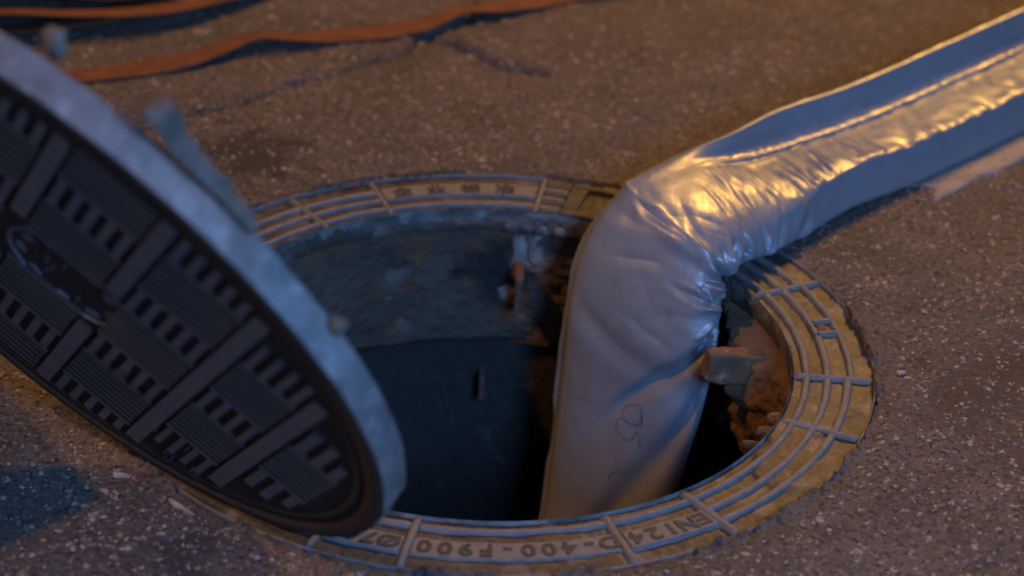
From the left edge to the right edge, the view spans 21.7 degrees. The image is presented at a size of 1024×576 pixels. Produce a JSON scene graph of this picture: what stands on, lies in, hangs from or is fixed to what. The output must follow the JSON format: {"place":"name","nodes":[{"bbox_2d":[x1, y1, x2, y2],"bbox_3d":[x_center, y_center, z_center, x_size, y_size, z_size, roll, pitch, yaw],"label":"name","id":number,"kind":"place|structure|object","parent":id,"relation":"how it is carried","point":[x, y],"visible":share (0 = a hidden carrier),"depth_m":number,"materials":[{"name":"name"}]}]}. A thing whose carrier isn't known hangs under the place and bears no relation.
{"place":"outdoors","nodes":[
{"label":"outdoors","id":0,"kind":"place"},
{"bbox_2d":[0,0,1023,575],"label":"asphalt road","id":1,"kind":"structure","parent":0,"point":[810,504],"depth_m":3.47,"materials":[{"name":"grey asphalt"}]},
{"bbox_2d":[0,0,233,33],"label":"webbing bundle","id":2,"kind":"object","parent":1,"relation":"on","point":[67,18],"visible":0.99,"depth_m":3.81,"materials":[{"name":"orange fabric"}]},
{"bbox_2d":[113,471,129,477],"bbox_3d":[-0.414,0.198,2.825,0.020,0.005,0.009,2,29,0],"label":"mortar shard","id":3,"kind":"object","parent":1,"relation":"on","point":[120,475],"visible":1,"depth_m":2.82,"materials":[{"name":"grey concrete"}]},
{"bbox_2d":[167,498,194,514],"bbox_3d":[-0.343,0.230,2.778,0.042,0.007,0.007,26,37,36],"label":"mortar shard","id":4,"kind":"object","parent":1,"relation":"on","point":[177,505],"visible":1,"depth_m":2.78,"materials":[{"name":"grey concrete"}]},
{"bbox_2d":[126,508,246,546],"bbox_3d":[-0.339,0.248,2.748,0.120,0.007,0.060,7,30,9],"label":"white grit","id":5,"kind":"object","parent":1,"relation":"on","point":[217,532],"visible":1,"depth_m":2.76,"materials":[{"name":"gravel"}]},
{"bbox_2d":[64,0,584,83],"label":"webbing strap","id":6,"kind":"object","parent":1,"relation":"on","point":[179,61],"visible":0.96,"depth_m":3.80,"materials":[{"name":"orange fabric"}]},
{"bbox_2d":[284,224,789,520],"bbox_3d":[-0.054,0.772,3.479,0.840,1.588,0.840,2,29,0],"label":"manhole shaft","id":7,"kind":"object","parent":1,"relation":"in","point":[452,337],"visible":0.42,"depth_m":3.47,"materials":[{"name":"concrete"}]},
{"bbox_2d":[148,174,875,575],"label":"manhole ring","id":8,"kind":"object","parent":7,"relation":"on","point":[798,312],"visible":0.59,"depth_m":2.99,"materials":[{"name":"metal"}]},
{"bbox_2d":[0,25,405,537],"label":"manhole cover","id":9,"kind":"object","parent":8,"relation":"on","point":[161,308],"visible":1,"depth_m":2.39,"materials":[{"name":"metal"}]},
{"bbox_2d":[539,7,1023,519],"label":"liner hose","id":10,"kind":"object","parent":7,"relation":"in","point":[664,246],"visible":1,"depth_m":3.31,"materials":[{"name":"silver plastic"}]},
{"bbox_2d":[896,370,905,374],"bbox_3d":[0.448,0.098,3.068,0.011,0.006,0.009,2,29,0],"label":"pebble","id":11,"kind":"object","parent":1,"relation":"on","point":[900,372],"visible":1,"depth_m":3.07,"materials":[{"name":"grey stone"}]},
{"bbox_2d":[907,132,1023,200],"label":"road paint line","id":12,"kind":"object","parent":1,"relation":"on","point":[961,175],"visible":0.27,"depth_m":3.53,"materials":[{"name":"white paint"}]}
]}

